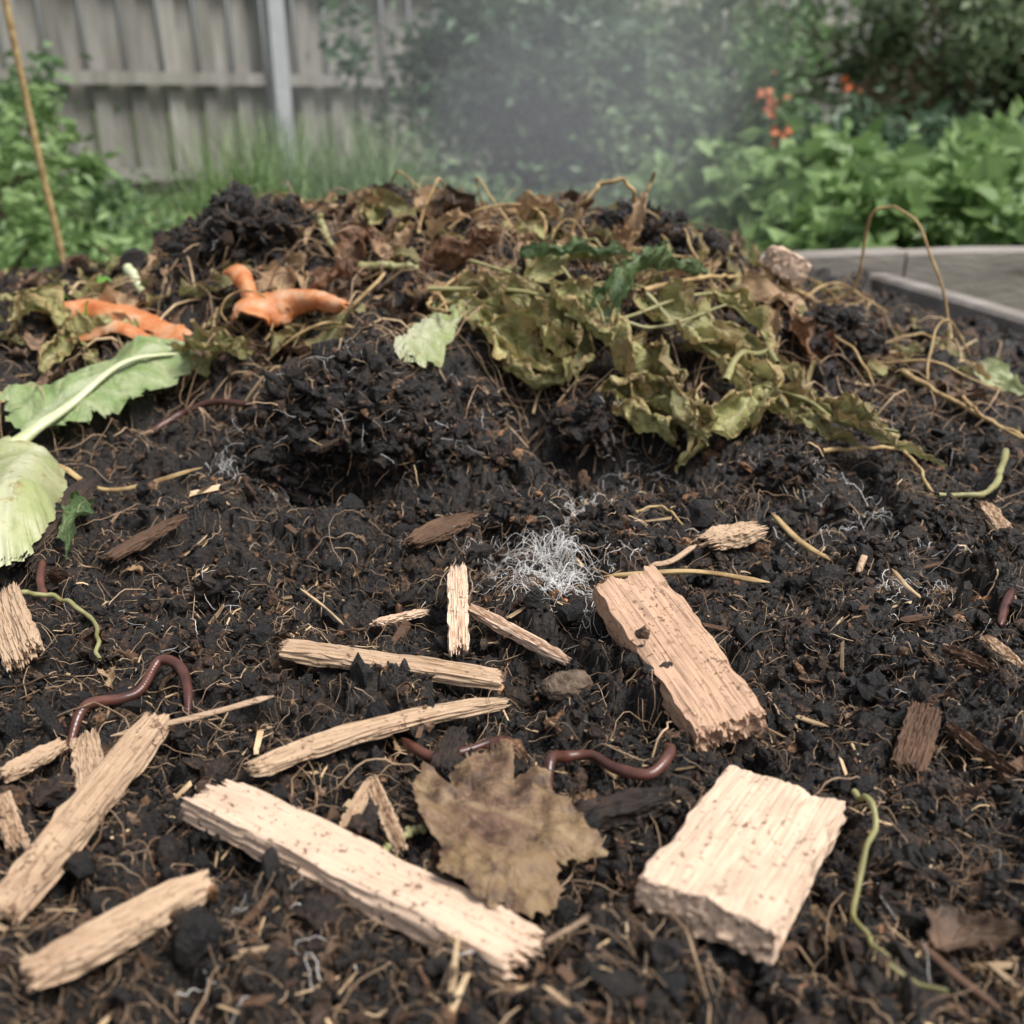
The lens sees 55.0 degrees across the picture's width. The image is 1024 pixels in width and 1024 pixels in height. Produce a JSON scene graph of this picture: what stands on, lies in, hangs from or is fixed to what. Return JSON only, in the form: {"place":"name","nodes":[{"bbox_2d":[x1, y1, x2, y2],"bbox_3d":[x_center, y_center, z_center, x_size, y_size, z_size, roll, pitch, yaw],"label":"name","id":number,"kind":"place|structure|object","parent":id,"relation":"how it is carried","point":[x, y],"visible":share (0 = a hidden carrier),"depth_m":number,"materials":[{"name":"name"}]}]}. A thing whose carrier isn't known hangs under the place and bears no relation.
{"place":"outdoors","nodes":[
{"label":"outdoors","id":0,"kind":"place"},
{"bbox_2d":[256,356,305,407],"bbox_3d":[-0.199,-0.104,0.847,0.032,0.010,0.075,14,70,30],"label":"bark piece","id":1,"kind":"object","parent":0,"point":[291,360],"visible":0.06,"depth_m":0.85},
{"bbox_2d":[5,99,832,257],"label":"ground","id":2,"kind":"structure","parent":0,"point":[239,134],"depth_m":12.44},
{"bbox_2d":[2,0,64,262],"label":"bamboo cane","id":3,"kind":"object","parent":2,"relation":"on","point":[10,25],"visible":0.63,"depth_m":2.04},
{"bbox_2d":[0,59,124,268],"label":"shrub","id":4,"kind":"object","parent":2,"relation":"on","point":[22,163],"visible":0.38,"depth_m":2.97,"materials":[{"name":"green plant"}]},
{"bbox_2d":[0,41,131,224],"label":"shrub","id":5,"kind":"object","parent":2,"relation":"on","point":[12,92],"visible":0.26,"depth_m":3.66,"materials":[{"name":"green plant"}]},
{"bbox_2d":[0,136,197,264],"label":"shrub","id":6,"kind":"object","parent":2,"relation":"on","point":[112,202],"visible":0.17,"depth_m":3.16,"materials":[{"name":"green plant"}]},
{"bbox_2d":[0,189,204,271],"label":"weeds","id":7,"kind":"object","parent":2,"relation":"on","point":[40,235],"visible":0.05,"depth_m":2.51,"materials":[{"name":"green plant"}]},
{"bbox_2d":[111,118,757,246],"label":"weeds","id":8,"kind":"object","parent":2,"relation":"on","point":[497,196],"visible":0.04,"depth_m":3.92,"materials":[{"name":"green plant"}]},
{"bbox_2d":[0,0,960,192],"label":"wooden fence","id":9,"kind":"object","parent":2,"relation":"on","point":[108,77],"visible":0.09,"depth_m":6.86,"materials":[{"name":"grey wood"}]},
{"bbox_2d":[0,187,1023,1023],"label":"compost heap","id":10,"kind":"object","parent":2,"relation":"on","point":[458,495],"visible":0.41,"depth_m":0.61,"materials":[{"name":"soil"}]},
{"bbox_2d":[0,790,29,851],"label":"wood chip","id":11,"kind":"object","parent":10,"relation":"on","point":[13,833],"visible":1,"depth_m":0.42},
{"bbox_2d":[0,581,45,675],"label":"wood chip","id":12,"kind":"object","parent":10,"relation":"on","point":[21,643],"visible":1,"depth_m":0.55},
{"bbox_2d":[0,436,67,566],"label":"cabbage leaf","id":13,"kind":"object","parent":10,"relation":"on","point":[33,484],"visible":0.98,"depth_m":0.68,"materials":[{"name":"plant"}]},
{"bbox_2d":[0,335,198,441],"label":"lettuce leaf","id":14,"kind":"object","parent":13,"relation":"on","point":[137,366],"visible":0.99,"depth_m":0.89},
{"bbox_2d":[0,737,68,782],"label":"wood chip","id":15,"kind":"object","parent":10,"relation":"on","point":[24,764],"visible":1,"depth_m":0.47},
{"bbox_2d":[36,559,47,602],"bbox_3d":[-0.300,0.044,0.627,0.007,0.009,0.056,-10,25,-22],"label":"earthworm","id":16,"kind":"object","parent":10,"relation":"on","point":[40,575],"visible":1,"depth_m":0.62},
{"bbox_2d":[21,589,101,660],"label":"green stem","id":17,"kind":"object","parent":10,"relation":"on","point":[73,605],"visible":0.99,"depth_m":0.59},
{"bbox_2d":[36,276,111,341],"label":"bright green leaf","id":18,"kind":"object","parent":10,"relation":"on","point":[101,279],"visible":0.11,"depth_m":1.08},
{"bbox_2d":[56,490,93,559],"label":"green leaf","id":19,"kind":"object","parent":10,"relation":"on","point":[76,506],"visible":1,"depth_m":0.68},
{"bbox_2d":[0,711,171,924],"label":"wood chip","id":20,"kind":"object","parent":10,"relation":"on","point":[32,877],"visible":1,"depth_m":0.42,"materials":[{"name":"wood"}]},
{"bbox_2d":[69,727,103,790],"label":"wood chip","id":21,"kind":"object","parent":10,"relation":"on","point":[86,751],"visible":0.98,"depth_m":0.47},
{"bbox_2d":[66,320,150,341],"bbox_3d":[-0.389,-0.173,0.976,0.123,0.034,0.029,1,23,2],"label":"orange peel","id":22,"kind":"object","parent":10,"relation":"on","point":[127,329],"visible":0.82,"depth_m":0.97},
{"bbox_2d":[19,869,214,993],"bbox_3d":[-0.142,0.152,0.360,0.016,0.012,0.074,19,23,37],"label":"wood chip","id":23,"kind":"object","parent":10,"relation":"on","point":[80,950],"visible":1,"depth_m":0.35,"materials":[{"name":"wood"}]},
{"bbox_2d":[58,463,202,491],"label":"stem","id":24,"kind":"object","parent":10,"relation":"on","point":[73,474],"visible":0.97,"depth_m":0.78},
{"bbox_2d":[122,263,145,292],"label":"green stem","id":25,"kind":"object","parent":10,"relation":"on","point":[129,270],"visible":0.45,"depth_m":1.09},
{"bbox_2d":[101,513,187,562],"bbox_3d":[-0.250,0.017,0.673,0.014,0.007,0.072,13,31,27],"label":"bark piece","id":26,"kind":"object","parent":10,"relation":"on","point":[144,539],"visible":1,"depth_m":0.67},
{"bbox_2d":[110,695,273,736],"bbox_3d":[-0.160,0.103,0.495,0.080,0.010,0.006,-7,24,-16],"label":"wood splinter","id":27,"kind":"object","parent":10,"relation":"on","point":[224,709],"visible":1,"depth_m":0.50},
{"bbox_2d":[151,399,253,432],"bbox_3d":[-0.276,-0.090,0.894,0.098,0.029,0.033,1,23,3],"label":"earthworm","id":28,"kind":"object","parent":10,"relation":"on","point":[206,404],"visible":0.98,"depth_m":0.90},
{"bbox_2d":[231,289,349,327],"bbox_3d":[-0.216,-0.202,0.974,0.119,0.036,0.070,0,23,0],"label":"orange peel","id":29,"kind":"object","parent":10,"relation":"on","point":[271,308],"visible":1,"depth_m":0.97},
{"bbox_2d":[222,264,256,298],"bbox_3d":[-0.269,-0.229,0.999,0.026,0.039,0.085,-14,27,-31],"label":"orange peel","id":30,"kind":"object","parent":29,"relation":"on","point":[240,275],"visible":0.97,"depth_m":0.99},
{"bbox_2d":[300,588,343,624],"bbox_3d":[-0.114,0.057,0.599,0.005,0.010,0.073,-13,26,-29],"label":"wood splinter","id":31,"kind":"object","parent":10,"relation":"on","point":[306,593],"visible":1,"depth_m":0.61,"materials":[{"name":"wood"}]},
{"bbox_2d":[314,213,351,259],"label":"green stem","id":32,"kind":"object","parent":10,"relation":"on","point":[321,224],"visible":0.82,"depth_m":1.10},
{"bbox_2d":[339,777,374,832],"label":"wood chip","id":33,"kind":"object","parent":10,"relation":"on","point":[361,799],"visible":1,"depth_m":0.43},
{"bbox_2d":[180,779,548,985],"bbox_3d":[-0.064,0.145,0.397,0.171,0.014,0.028,15,18,26],"label":"wood chip","id":34,"kind":"object","parent":10,"relation":"on","point":[371,879],"visible":1,"depth_m":0.39,"materials":[{"name":"wood"}]},
{"bbox_2d":[244,697,510,776],"bbox_3d":[-0.063,0.107,0.482,0.141,0.008,0.018,-9,24,-31],"label":"wood chip","id":35,"kind":"object","parent":10,"relation":"on","point":[322,743],"visible":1,"depth_m":0.48,"materials":[{"name":"wood"}]},
{"bbox_2d":[365,774,407,856],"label":"wood chip","id":36,"kind":"object","parent":10,"relation":"on","point":[392,829],"visible":1,"depth_m":0.42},
{"bbox_2d":[278,638,505,689],"bbox_3d":[-0.066,0.082,0.529,0.125,0.009,0.015,8,23,1],"label":"wood chip","id":37,"kind":"object","parent":10,"relation":"on","point":[317,654],"visible":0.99,"depth_m":0.53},
{"bbox_2d":[358,261,425,272],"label":"green stem","id":38,"kind":"object","parent":10,"relation":"on","point":[391,265],"visible":0.67,"depth_m":1.06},
{"bbox_2d":[370,609,428,625],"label":"wood chip","id":39,"kind":"object","parent":10,"relation":"on","point":[407,615],"visible":1,"depth_m":0.60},
{"bbox_2d":[382,824,426,851],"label":"green stem","id":40,"kind":"object","parent":10,"relation":"on","point":[409,831],"visible":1,"depth_m":0.42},
{"bbox_2d":[393,293,462,367],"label":"pale leaf","id":41,"kind":"object","parent":10,"relation":"on","point":[431,337],"visible":0.96,"depth_m":0.88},
{"bbox_2d":[426,267,470,315],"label":"plant stem","id":42,"kind":"object","parent":41,"relation":"on","point":[439,310],"visible":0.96,"depth_m":0.96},
{"bbox_2d":[403,510,478,547],"bbox_3d":[-0.048,0.012,0.688,0.022,0.008,0.072,17,28,36],"label":"bark piece","id":43,"kind":"object","parent":10,"relation":"on","point":[439,529],"visible":1,"depth_m":0.68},
{"bbox_2d":[429,725,467,777],"bbox_3d":[-0.030,0.115,0.473,0.012,0.010,0.056,3,8,6],"label":"bark piece","id":44,"kind":"object","parent":10,"relation":"on","point":[452,741],"visible":1,"depth_m":0.47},
{"bbox_2d":[400,735,510,761],"bbox_3d":[-0.025,0.117,0.486,0.058,0.015,0.026,-4,23,-10],"label":"earthworm","id":45,"kind":"object","parent":10,"relation":"on","point":[416,749],"visible":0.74,"depth_m":0.48},
{"bbox_2d":[447,562,469,656],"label":"wood chip","id":46,"kind":"object","parent":10,"relation":"on","point":[458,637],"visible":1,"depth_m":0.58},
{"bbox_2d":[419,223,503,272],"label":"brown leaf","id":47,"kind":"object","parent":10,"relation":"on","point":[451,252],"visible":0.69,"depth_m":1.03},
{"bbox_2d":[8,205,946,473],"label":"wilted greens","id":48,"kind":"object","parent":10,"relation":"on","point":[650,383],"visible":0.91,"depth_m":0.92,"materials":[{"name":"plant"}]},
{"bbox_2d":[0,186,972,393],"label":"wilted leaf litter","id":49,"kind":"object","parent":10,"relation":"on","point":[374,213],"visible":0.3,"depth_m":1.06,"materials":[{"name":"plant"}]},
{"bbox_2d":[33,298,192,342],"bbox_3d":[-0.388,-0.194,1.006,0.202,0.039,0.058,7,24,15],"label":"orange peel","id":50,"kind":"object","parent":49,"relation":"on","point":[158,327],"visible":0.55,"depth_m":1.01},
{"bbox_2d":[590,240,708,325],"bbox_3d":[0.128,-0.226,0.956,0.045,0.077,0.156,21,30,40],"label":"green leaf","id":51,"kind":"object","parent":49,"relation":"on","point":[620,281],"visible":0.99,"depth_m":0.94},
{"bbox_2d":[0,183,1023,1023],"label":"compost crumbs","id":52,"kind":"object","parent":10,"relation":"on","point":[200,929],"visible":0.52,"depth_m":0.54,"materials":[{"name":"soil"}]},
{"bbox_2d":[65,654,192,757],"bbox_3d":[-0.202,0.099,0.517,0.065,0.018,0.055,-10,25,-22],"label":"earthworm","id":53,"kind":"object","parent":52,"relation":"on","point":[179,666],"visible":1,"depth_m":0.52},
{"bbox_2d":[408,738,607,918],"bbox_3d":[-0.006,0.132,0.412,0.068,0.020,0.095,-12,26,-27],"label":"dead leaf","id":54,"kind":"object","parent":52,"relation":"on","point":[526,843],"visible":1,"depth_m":0.41,"materials":[{"name":"plant"}]},
{"bbox_2d":[540,669,592,701],"bbox_3d":[0.029,0.093,0.525,0.024,0.017,0.021,-18,29,-36],"label":"stone","id":55,"kind":"object","parent":52,"relation":"on","point":[557,686],"visible":1,"depth_m":0.52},
{"bbox_2d":[636,505,691,531],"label":"plant stem","id":56,"kind":"object","parent":52,"relation":"on","point":[665,508],"visible":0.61,"depth_m":0.72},
{"bbox_2d":[925,905,1023,953],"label":"brown leaf","id":57,"kind":"object","parent":52,"relation":"on","point":[953,928],"visible":1,"depth_m":0.37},
{"bbox_2d":[0,178,1023,1023],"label":"root fibres","id":58,"kind":"object","parent":10,"relation":"on","point":[394,754],"visible":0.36,"depth_m":0.57,"materials":[{"name":"plant"}]},
{"bbox_2d":[0,183,1023,1023],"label":"leaf litter","id":59,"kind":"object","parent":10,"relation":"on","point":[340,289],"visible":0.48,"depth_m":0.96,"materials":[{"name":"plant"}]},
{"bbox_2d":[570,172,655,235],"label":"plant stem","id":60,"kind":"object","parent":59,"relation":"on","point":[585,201],"visible":0.83,"depth_m":1.09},
{"bbox_2d":[0,183,1023,1023],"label":"straw bits","id":61,"kind":"object","parent":10,"relation":"on","point":[260,363],"visible":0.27,"depth_m":0.87,"materials":[{"name":"plant"}]},
{"bbox_2d":[0,202,1023,1023],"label":"bark flakes","id":62,"kind":"object","parent":10,"relation":"on","point":[566,972],"visible":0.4,"depth_m":0.44,"materials":[{"name":"wood"}]},
{"bbox_2d":[0,220,1023,1023],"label":"wood slivers","id":63,"kind":"object","parent":10,"relation":"on","point":[998,968],"visible":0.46,"depth_m":0.42,"materials":[{"name":"wood"}]},
{"bbox_2d":[390,191,647,266],"bbox_3d":[0.006,-0.292,1.070,0.284,0.106,0.046,0,23,0],"label":"tan leaf","id":64,"kind":"object","parent":10,"relation":"on","point":[626,236],"visible":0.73,"depth_m":1.06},
{"bbox_2d":[468,603,570,665],"bbox_3d":[0.002,0.071,0.574,0.010,0.007,0.089,-19,29,-38],"label":"wood chip","id":65,"kind":"object","parent":10,"relation":"on","point":[513,631],"visible":1,"depth_m":0.57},
{"bbox_2d":[64,185,1023,1023],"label":"fungal mycelium","id":66,"kind":"object","parent":10,"relation":"on","point":[562,541],"visible":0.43,"depth_m":0.67,"materials":[{"name":"white"}]},
{"bbox_2d":[70,179,1023,1023],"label":"compost clods","id":67,"kind":"object","parent":10,"relation":"on","point":[876,977],"visible":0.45,"depth_m":0.79,"materials":[{"name":"soil"}]},
{"bbox_2d":[93,184,1001,833],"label":"dry leaf litter","id":68,"kind":"object","parent":10,"relation":"on","point":[765,288],"visible":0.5,"depth_m":1.04,"materials":[{"name":"plant"}]},
{"bbox_2d":[309,221,835,367],"bbox_3d":[0.062,-0.222,1.038,0.536,0.147,0.144,2,23,5],"label":"brown leaf","id":69,"kind":"object","parent":10,"relation":"on","point":[803,329],"visible":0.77,"depth_m":1.00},
{"bbox_2d":[425,190,720,284],"bbox_3d":[0.071,-0.300,1.097,0.325,0.111,0.099,3,23,8],"label":"tan leaf","id":70,"kind":"object","parent":10,"relation":"on","point":[523,209],"visible":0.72,"depth_m":1.09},
{"bbox_2d":[540,903,611,945],"bbox_3d":[0.024,0.153,0.362,0.027,0.016,0.006,0,23,0],"label":"wood splinter","id":71,"kind":"object","parent":10,"relation":"on","point":[562,932],"visible":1,"depth_m":0.36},
{"bbox_2d":[519,236,642,259],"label":"green leaf","id":72,"kind":"object","parent":10,"relation":"on","point":[533,250],"visible":0.91,"depth_m":0.99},
{"bbox_2d":[208,171,1003,391],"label":"dried stalks","id":73,"kind":"object","parent":10,"relation":"on","point":[440,296],"visible":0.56,"depth_m":1.06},
{"bbox_2d":[543,742,675,789],"bbox_3d":[0.045,0.117,0.454,0.064,0.020,0.035,-2,23,-5],"label":"earthworm","id":74,"kind":"object","parent":10,"relation":"on","point":[655,770],"visible":1,"depth_m":0.45},
{"bbox_2d":[573,785,673,832],"bbox_3d":[0.047,0.131,0.430,0.049,0.012,0.016,-15,23,3],"label":"bark piece","id":75,"kind":"object","parent":10,"relation":"on","point":[633,808],"visible":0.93,"depth_m":0.43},
{"bbox_2d":[651,544,696,566],"bbox_3d":[0.108,0.029,0.647,0.042,0.006,0.007,-16,28,-34],"label":"wood splinter","id":76,"kind":"object","parent":10,"relation":"on","point":[682,554],"visible":0.94,"depth_m":0.64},
{"bbox_2d":[591,565,767,752],"bbox_3d":[0.086,0.075,0.529,0.045,0.022,0.131,-14,36,-14],"label":"wood chip","id":77,"kind":"object","parent":10,"relation":"on","point":[709,697],"visible":0.95,"depth_m":0.51,"materials":[{"name":"wood"}]},
{"bbox_2d":[602,569,769,582],"bbox_3d":[0.110,0.040,0.627,0.104,0.007,0.012,4,23,8],"label":"wood splinter","id":78,"kind":"object","parent":10,"relation":"on","point":[698,571],"visible":0.84,"depth_m":0.63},
{"bbox_2d":[641,273,739,292],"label":"plant stem","id":79,"kind":"object","parent":10,"relation":"on","point":[661,285],"visible":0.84,"depth_m":0.97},
{"bbox_2d":[692,521,768,549],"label":"wood chip","id":80,"kind":"object","parent":10,"relation":"on","point":[734,535],"visible":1,"depth_m":0.67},
{"bbox_2d":[634,765,845,965],"bbox_3d":[0.095,0.138,0.399,0.056,0.020,0.106,13,17,29],"label":"wood chip","id":81,"kind":"object","parent":10,"relation":"on","point":[736,862],"visible":1,"depth_m":0.38,"materials":[{"name":"wood"}]},
{"bbox_2d":[760,245,811,284],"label":"wood chip","id":82,"kind":"object","parent":10,"relation":"on","point":[785,264],"visible":1,"depth_m":1.11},
{"bbox_2d":[758,260,814,302],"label":"plant stem","id":83,"kind":"object","parent":10,"relation":"on","point":[789,287],"visible":0.79,"depth_m":1.13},
{"bbox_2d":[771,512,829,559],"bbox_3d":[0.203,0.017,0.694,0.006,0.012,0.065,-10,25,-22],"label":"wood splinter","id":84,"kind":"object","parent":10,"relation":"on","point":[793,535],"visible":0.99,"depth_m":0.69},
{"bbox_2d":[729,282,1023,395],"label":"pale dry leaf","id":85,"kind":"object","parent":10,"relation":"on","point":[997,369],"visible":0.57,"depth_m":1.04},
{"bbox_2d":[821,445,933,493],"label":"plant stem","id":86,"kind":"object","parent":10,"relation":"on","point":[904,452],"visible":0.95,"depth_m":0.80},
{"bbox_2d":[814,205,951,341],"bbox_3d":[0.426,-0.260,1.109,0.100,0.159,0.197,-7,24,-16],"label":"plant stem","id":87,"kind":"object","parent":10,"relation":"on","point":[849,293],"visible":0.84,"depth_m":1.11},
{"bbox_2d":[850,789,948,993],"bbox_3d":[0.142,0.147,0.386,0.020,0.018,0.111,2,23,4],"label":"green stem","id":88,"kind":"object","parent":10,"relation":"on","point":[867,798],"visible":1,"depth_m":0.39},
{"bbox_2d":[892,569,920,597],"bbox_3d":[0.248,0.046,0.618,0.005,0.004,0.044,0,23,0],"label":"wood splinter","id":89,"kind":"object","parent":10,"relation":"on","point":[905,584],"visible":1,"depth_m":0.62,"materials":[{"name":"wood"}]},
{"bbox_2d":[889,700,942,775],"bbox_3d":[0.198,0.112,0.481,0.018,0.012,0.053,13,32,27],"label":"wood chip","id":90,"kind":"object","parent":10,"relation":"on","point":[917,736],"visible":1,"depth_m":0.48,"materials":[{"name":"brown wood"}]},
{"bbox_2d":[916,940,1002,1011],"bbox_3d":[0.156,0.163,0.346,0.005,0.003,0.035,-12,26,-27],"label":"wood splinter","id":91,"kind":"object","parent":10,"relation":"on","point":[978,993],"visible":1,"depth_m":0.34,"materials":[{"name":"brown wood"}]},
{"bbox_2d":[900,368,1023,439],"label":"plant stem","id":92,"kind":"object","parent":10,"relation":"on","point":[913,378],"visible":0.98,"depth_m":0.95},
{"bbox_2d":[941,645,997,670],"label":"wood chip","id":93,"kind":"object","parent":10,"relation":"on","point":[969,658],"visible":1,"depth_m":0.53,"materials":[{"name":"brown wood"}]},
{"bbox_2d":[937,448,1009,497],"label":"plant stem","id":94,"kind":"object","parent":10,"relation":"on","point":[999,472],"visible":1,"depth_m":0.75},
{"bbox_2d":[944,722,1016,776],"bbox_3d":[0.224,0.114,0.471,0.007,0.006,0.043,-8,23,-20],"label":"bark piece","id":95,"kind":"object","parent":10,"relation":"on","point":[977,747],"visible":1,"depth_m":0.47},
{"bbox_2d":[955,389,1023,440],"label":"plant stem","id":96,"kind":"object","parent":10,"relation":"on","point":[969,404],"visible":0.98,"depth_m":0.89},
{"bbox_2d":[974,500,1011,530],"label":"wood chip","id":97,"kind":"object","parent":10,"relation":"on","point":[993,514],"visible":0.77,"depth_m":0.72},
{"bbox_2d":[977,635,1023,667],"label":"wood chip","id":98,"kind":"object","parent":10,"relation":"on","point":[1000,651],"visible":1,"depth_m":0.54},
{"bbox_2d":[996,588,1014,626],"bbox_3d":[0.300,0.057,0.598,0.006,0.008,0.065,14,26,29],"label":"earthworm","id":99,"kind":"object","parent":10,"relation":"on","point":[1005,604],"visible":1,"depth_m":0.59},
{"bbox_2d":[307,0,751,205],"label":"shrub","id":100,"kind":"object","parent":2,"relation":"on","point":[478,99],"visible":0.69,"depth_m":4.92,"materials":[{"name":"green plant"}]},
{"bbox_2d":[455,0,939,168],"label":"shrub","id":101,"kind":"object","parent":2,"relation":"on","point":[704,43],"visible":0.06,"depth_m":5.83,"materials":[{"name":"green plant"}]},
{"bbox_2d":[530,0,884,211],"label":"shrub","id":102,"kind":"object","parent":2,"relation":"on","point":[626,124],"visible":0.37,"depth_m":4.68,"materials":[{"name":"green plant"}]},
{"bbox_2d":[754,71,861,145],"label":"orange flowers","id":103,"kind":"object","parent":102,"relation":"in","point":[774,106],"visible":0.92,"depth_m":4.27,"materials":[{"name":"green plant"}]},
{"bbox_2d":[622,93,1023,241],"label":"vegetable plants","id":104,"kind":"object","parent":2,"relation":"on","point":[771,174],"visible":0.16,"depth_m":3.36,"materials":[{"name":"green plant"}]},
{"bbox_2d":[712,0,1023,132],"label":"tree","id":105,"kind":"object","parent":2,"relation":"on","point":[976,45],"visible":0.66,"depth_m":5.72,"materials":[{"name":"green plant"}]},
{"bbox_2d":[730,81,1023,158],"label":"shrub","id":106,"kind":"object","parent":2,"relation":"on","point":[932,119],"visible":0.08,"depth_m":4.81,"materials":[{"name":"green plant"}]},
{"bbox_2d":[742,129,1016,252],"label":"vegetable plants","id":107,"kind":"object","parent":2,"relation":"on","point":[932,200],"visible":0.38,"depth_m":2.54,"materials":[{"name":"green plant"}]},
{"bbox_2d":[759,246,1023,335],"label":"raised bed","id":108,"kind":"object","parent":2,"relation":"on","point":[986,281],"visible":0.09,"depth_m":1.81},
{"bbox_2d":[806,132,1023,245],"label":"vegetable plants","id":109,"kind":"object","parent":2,"relation":"on","point":[1000,221],"visible":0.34,"depth_m":2.40,"materials":[{"name":"green plant"}]},
{"bbox_2d":[844,54,1020,141],"bbox_3d":[5.029,-2.575,6.519,5.501,1.020,0.207,11,25,25],"label":"shrub","id":110,"kind":"object","parent":2,"relation":"on","point":[870,91],"visible":0.04,"depth_m":7.49,"materials":[{"name":"green plant"}]},
{"bbox_2d":[963,32,1023,127],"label":"tree","id":111,"kind":"object","parent":2,"relation":"on","point":[1018,88],"visible":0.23,"depth_m":5.68,"materials":[{"name":"green plant"}]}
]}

